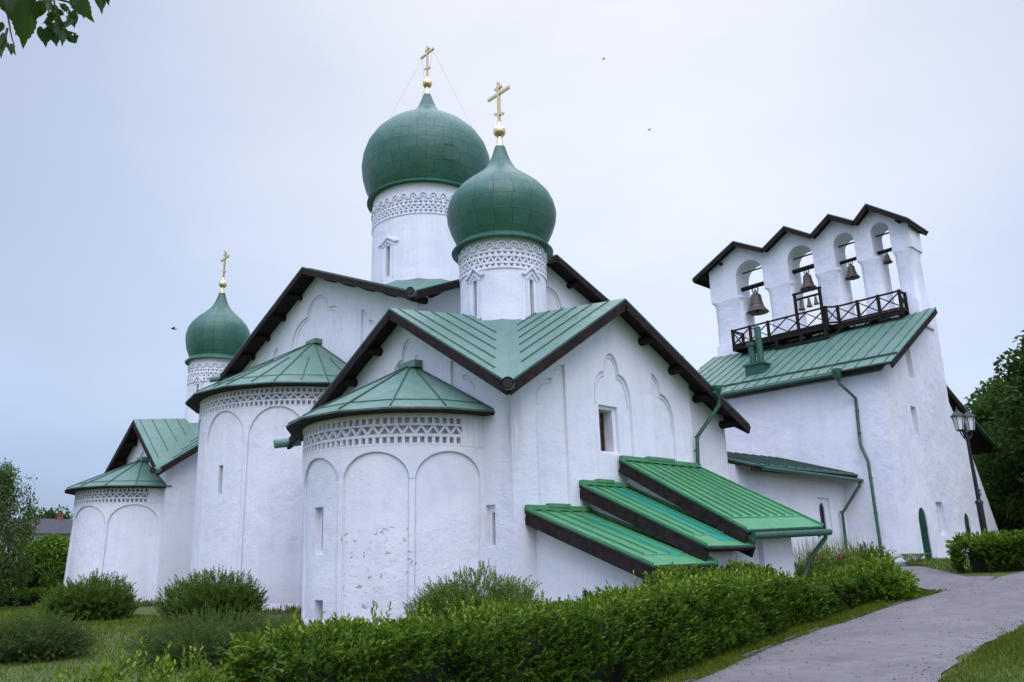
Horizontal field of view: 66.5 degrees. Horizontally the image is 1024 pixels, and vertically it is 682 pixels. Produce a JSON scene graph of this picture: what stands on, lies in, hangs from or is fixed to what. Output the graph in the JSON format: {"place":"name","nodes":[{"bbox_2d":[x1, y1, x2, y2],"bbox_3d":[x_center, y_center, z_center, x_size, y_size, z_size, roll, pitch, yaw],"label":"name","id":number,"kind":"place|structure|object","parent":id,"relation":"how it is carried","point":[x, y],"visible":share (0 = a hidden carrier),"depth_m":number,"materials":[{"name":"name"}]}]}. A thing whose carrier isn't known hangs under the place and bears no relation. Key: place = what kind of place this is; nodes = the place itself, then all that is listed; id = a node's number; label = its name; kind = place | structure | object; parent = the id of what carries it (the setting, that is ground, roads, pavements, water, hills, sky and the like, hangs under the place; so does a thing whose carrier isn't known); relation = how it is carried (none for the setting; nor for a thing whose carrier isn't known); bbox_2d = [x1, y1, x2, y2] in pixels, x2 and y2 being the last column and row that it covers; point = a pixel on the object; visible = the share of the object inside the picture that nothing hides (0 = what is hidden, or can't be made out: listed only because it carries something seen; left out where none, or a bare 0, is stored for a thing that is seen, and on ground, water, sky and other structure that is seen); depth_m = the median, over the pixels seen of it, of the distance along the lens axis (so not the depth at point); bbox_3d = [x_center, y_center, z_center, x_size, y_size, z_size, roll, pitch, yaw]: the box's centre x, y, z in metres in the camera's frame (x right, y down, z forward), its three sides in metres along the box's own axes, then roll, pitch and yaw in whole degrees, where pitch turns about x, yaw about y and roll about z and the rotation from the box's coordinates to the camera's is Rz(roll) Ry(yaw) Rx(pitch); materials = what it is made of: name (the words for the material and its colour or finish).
{"place":"outdoors","nodes":[
{"label":"outdoors","id":0,"kind":"place"},
{"bbox_2d":[0,557,1023,681],"bbox_3d":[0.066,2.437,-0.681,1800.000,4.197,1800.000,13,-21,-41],"label":"lawn","id":1,"kind":"structure","parent":0,"point":[146,610],"depth_m":13.87,"materials":[{"name":"plant"}]},
{"bbox_2d":[0,458,42,609],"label":"birch tree","id":2,"kind":"object","parent":1,"relation":"on","point":[8,568],"visible":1,"depth_m":35.75,"materials":[{"name":"green plant"}]},
{"bbox_2d":[0,584,59,606],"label":"hedge","id":3,"kind":"object","parent":1,"relation":"on","point":[30,599],"visible":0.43,"depth_m":38.66,"materials":[{"name":"green plant"}]},
{"bbox_2d":[5,578,63,597],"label":"shed","id":4,"kind":"structure","parent":1,"relation":"on","point":[38,584],"depth_m":45.97,"materials":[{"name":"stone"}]},
{"bbox_2d":[0,514,72,572],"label":"house","id":5,"kind":"structure","parent":1,"relation":"on","point":[60,525],"depth_m":73.35,"materials":[{"name":"stone"}]},
{"bbox_2d":[5,531,69,596],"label":"tree","id":6,"kind":"object","parent":1,"relation":"on","point":[50,552],"visible":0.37,"depth_m":45.23,"materials":[{"name":"green plant"}]},
{"bbox_2d":[0,603,104,664],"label":"shrub","id":7,"kind":"object","parent":1,"relation":"on","point":[48,639],"visible":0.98,"depth_m":14.54,"materials":[{"name":"green plant"}]},
{"bbox_2d":[33,504,72,518],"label":"tree","id":8,"kind":"object","parent":1,"relation":"on","point":[50,514],"visible":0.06,"depth_m":89.69,"materials":[{"name":"green plant"}]},
{"bbox_2d":[0,0,109,57],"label":"linden tree","id":9,"kind":"object","parent":1,"relation":"on","point":[23,15],"visible":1,"depth_m":3.55,"materials":[{"name":"green plant"}]},
{"bbox_2d":[36,568,144,621],"bbox_3d":[-14.244,8.660,26.315,3.233,1.969,3.048,13,-21,-41],"label":"shrub","id":10,"kind":"object","parent":1,"relation":"on","point":[90,599],"visible":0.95,"depth_m":25.70,"materials":[{"name":"green plant"}]},
{"bbox_2d":[52,636,224,681],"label":"shrub","id":11,"kind":"object","parent":1,"relation":"on","point":[105,675],"visible":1,"depth_m":5.36,"materials":[{"name":"green plant"}]},
{"bbox_2d":[125,641,264,681],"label":"shrub","id":12,"kind":"object","parent":1,"relation":"on","point":[209,676],"visible":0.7,"depth_m":6.20,"materials":[{"name":"green plant"}]},
{"bbox_2d":[118,602,293,671],"bbox_3d":[-5.447,5.301,14.002,3.035,1.280,3.275,13,-21,-41],"label":"shrub","id":13,"kind":"object","parent":1,"relation":"on","point":[210,637],"visible":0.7,"depth_m":13.38,"materials":[{"name":"green plant"}]},
{"bbox_2d":[153,564,268,622],"bbox_3d":[-9.454,8.058,24.543,3.536,2.017,2.983,-3,-16,3],"label":"shrub","id":14,"kind":"object","parent":1,"relation":"on","point":[223,592],"visible":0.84,"depth_m":23.99,"materials":[{"name":"green plant"}]},
{"bbox_2d":[135,604,300,627],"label":"soil","id":15,"kind":"structure","parent":1,"relation":"on","point":[246,614],"depth_m":26.79,"materials":[{"name":"brown soil"}]},
{"bbox_2d":[31,598,397,631],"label":"weeds","id":16,"kind":"object","parent":15,"relation":"on","point":[277,610],"visible":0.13,"depth_m":26.56,"materials":[{"name":"green plant"}]},
{"bbox_2d":[63,45,863,627],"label":"church","id":17,"kind":"structure","parent":1,"relation":"on","point":[473,371],"depth_m":23.93,"materials":[{"name":"paint"}]},
{"bbox_2d":[400,560,545,642],"bbox_3d":[-0.513,5.092,14.870,2.973,1.861,3.068,13,-21,-41],"label":"shrub","id":18,"kind":"object","parent":1,"relation":"on","point":[435,598],"visible":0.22,"depth_m":14.60,"materials":[{"name":"green plant"}]},
{"bbox_2d":[218,560,895,681],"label":"hedge","id":19,"kind":"object","parent":1,"relation":"on","point":[644,632],"visible":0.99,"depth_m":8.75,"materials":[{"name":"green plant"}]},
{"bbox_2d":[639,558,778,594],"bbox_3d":[4.536,5.542,16.961,1.226,1.572,5.123,-15,-20,40],"label":"hedge","id":20,"kind":"object","parent":1,"relation":"on","point":[735,565],"visible":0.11,"depth_m":16.16,"materials":[{"name":"green plant"}]},
{"bbox_2d":[794,553,837,577],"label":"flower bush","id":21,"kind":"object","parent":1,"relation":"on","point":[799,571],"visible":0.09,"depth_m":21.68,"materials":[{"name":"green plant"}]},
{"bbox_2d":[794,545,866,574],"bbox_3d":[9.726,7.109,24.115,2.513,1.559,2.360,-5,-16,11],"label":"flower bush","id":22,"kind":"object","parent":1,"relation":"on","point":[838,561],"visible":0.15,"depth_m":24.00,"materials":[{"name":"green plant"}]},
{"bbox_2d":[792,527,869,566],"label":"tall grass","id":23,"kind":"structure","parent":1,"relation":"on","point":[838,550],"depth_m":25.90,"materials":[{"name":"green plant"}]},
{"bbox_2d":[692,203,998,562],"bbox_3d":[15.418,2.617,38.793,14.282,17.820,12.079,13,-21,-41],"label":"belfry","id":24,"kind":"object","parent":1,"relation":"on","point":[874,402],"visible":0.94,"depth_m":34.17,"materials":[{"name":"paint"}]},
{"bbox_2d":[746,287,768,315],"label":"bell","id":25,"kind":"object","parent":24,"relation":"hanging from","point":[757,307],"visible":1,"depth_m":41.85,"materials":[{"name":"grey metal"}]},
{"bbox_2d":[799,299,805,310],"bbox_3d":[14.239,-1.793,38.383,0.350,0.553,0.350,13,-21,-41],"label":"bell","id":26,"kind":"object","parent":24,"relation":"hanging from","point":[801,308],"visible":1,"depth_m":38.31,"materials":[{"name":"grey metal"}]},
{"bbox_2d":[800,270,816,290],"bbox_3d":[15.166,-3.158,40.044,0.880,1.108,0.880,13,-21,-41],"label":"bell","id":27,"kind":"object","parent":24,"relation":"hanging from","point":[808,282],"visible":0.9,"depth_m":39.88,"materials":[{"name":"grey metal"}]},
{"bbox_2d":[807,297,812,307],"bbox_3d":[14.509,-1.904,38.108,0.310,0.500,0.310,13,-21,-41],"label":"bell","id":28,"kind":"object","parent":24,"relation":"hanging from","point":[809,304],"visible":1,"depth_m":38.06,"materials":[{"name":"grey metal"}]},
{"bbox_2d":[813,296,818,304],"bbox_3d":[14.745,-1.995,37.865,0.270,0.468,0.270,13,-21,-41],"label":"bell","id":29,"kind":"object","parent":24,"relation":"hanging from","point":[815,301],"visible":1,"depth_m":37.83,"materials":[{"name":"grey metal"}]},
{"bbox_2d":[845,261,859,279],"bbox_3d":[16.705,-3.506,38.406,0.700,0.916,0.700,13,-21,-41],"label":"bell","id":30,"kind":"object","parent":24,"relation":"hanging from","point":[852,274],"visible":1,"depth_m":38.29,"materials":[{"name":"grey metal"}]},
{"bbox_2d":[883,252,892,263],"bbox_3d":[17.886,-3.987,37.202,0.440,0.575,0.440,13,-21,-41],"label":"bell","id":31,"kind":"object","parent":24,"relation":"hanging from","point":[887,260],"visible":1,"depth_m":37.13,"materials":[{"name":"grey metal"}]},
{"bbox_2d":[919,508,931,558],"bbox_3d":[15.959,7.562,30.183,0.760,2.140,0.125,13,-21,-41],"label":"door","id":32,"kind":"structure","parent":24,"relation":"in","point":[922,521],"depth_m":30.21,"materials":[{"name":"wood"}]},
{"bbox_2d":[964,514,970,547],"bbox_3d":[19.531,8.428,33.371,0.590,2.000,0.095,13,-21,-41],"label":"door","id":33,"kind":"structure","parent":24,"relation":"in","point":[967,526],"depth_m":33.53,"materials":[{"name":"wood"}]},
{"bbox_2d":[841,540,896,565],"bbox_3d":[11.939,7.303,26.163,2.046,1.267,2.055,13,-21,-41],"label":"flower bush","id":34,"kind":"object","parent":1,"relation":"on","point":[871,549],"visible":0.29,"depth_m":25.87,"materials":[{"name":"green plant"}]},
{"bbox_2d":[850,556,903,564],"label":"fern","id":35,"kind":"object","parent":1,"relation":"on","point":[887,558],"visible":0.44,"depth_m":24.96,"materials":[{"name":"green plant"}]},
{"bbox_2d":[855,553,922,601],"bbox_3d":[10.152,6.595,21.332,1.975,1.556,1.804,-8,-17,22],"label":"shrub","id":36,"kind":"object","parent":1,"relation":"on","point":[903,586],"visible":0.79,"depth_m":20.84,"materials":[{"name":"green plant"}]},
{"bbox_2d":[892,553,929,565],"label":"fern","id":37,"kind":"object","parent":1,"relation":"on","point":[911,556],"visible":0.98,"depth_m":26.72,"materials":[{"name":"green plant"}]},
{"bbox_2d":[950,407,987,533],"bbox_3d":[15.199,4.743,25.556,0.993,5.220,0.473,5,-17,-22],"label":"street lamp","id":38,"kind":"object","parent":1,"relation":"on","point":[965,422],"visible":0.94,"depth_m":25.88,"materials":[{"name":"black metal"}]},
{"bbox_2d":[945,529,1023,572],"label":"hedge","id":39,"kind":"object","parent":1,"relation":"on","point":[995,552],"visible":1,"depth_m":23.68,"materials":[{"name":"green plant"}]},
{"bbox_2d":[963,373,1018,531],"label":"tree","id":40,"kind":"object","parent":1,"relation":"on","point":[981,415],"visible":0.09,"depth_m":48.02,"materials":[{"name":"green plant"}]},
{"bbox_2d":[968,330,1023,525],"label":"tree","id":41,"kind":"object","parent":1,"relation":"on","point":[1010,447],"visible":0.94,"depth_m":39.66,"materials":[{"name":"green plant"}]},
{"bbox_2d":[972,412,1023,548],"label":"tree","id":42,"kind":"object","parent":1,"relation":"on","point":[999,516],"visible":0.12,"depth_m":42.42,"materials":[{"name":"green plant"}]},
{"bbox_2d":[0,0,1023,518],"label":"sky","id":43,"kind":"structure","parent":0,"point":[172,136],"materials":[{"name":"white"}]},
{"bbox_2d":[693,571,1023,681],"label":"path","id":44,"kind":"structure","parent":0,"point":[921,625],"depth_m":13.61,"materials":[{"name":"grey asphalt"}]},
{"bbox_2d":[685,596,923,681],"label":"kerb","id":45,"kind":"structure","parent":44,"relation":"on","point":[757,651],"depth_m":13.48,"materials":[{"name":"concrete"}]},
{"bbox_2d":[691,579,1023,681],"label":"fallen leaves","id":46,"kind":"object","parent":44,"relation":"on","point":[869,641],"visible":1,"depth_m":12.82,"materials":[{"name":"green plant"}]},
{"bbox_2d":[894,562,995,591],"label":"side path","id":47,"kind":"structure","parent":0,"point":[930,578],"depth_m":22.90,"materials":[{"name":"grey asphalt"}]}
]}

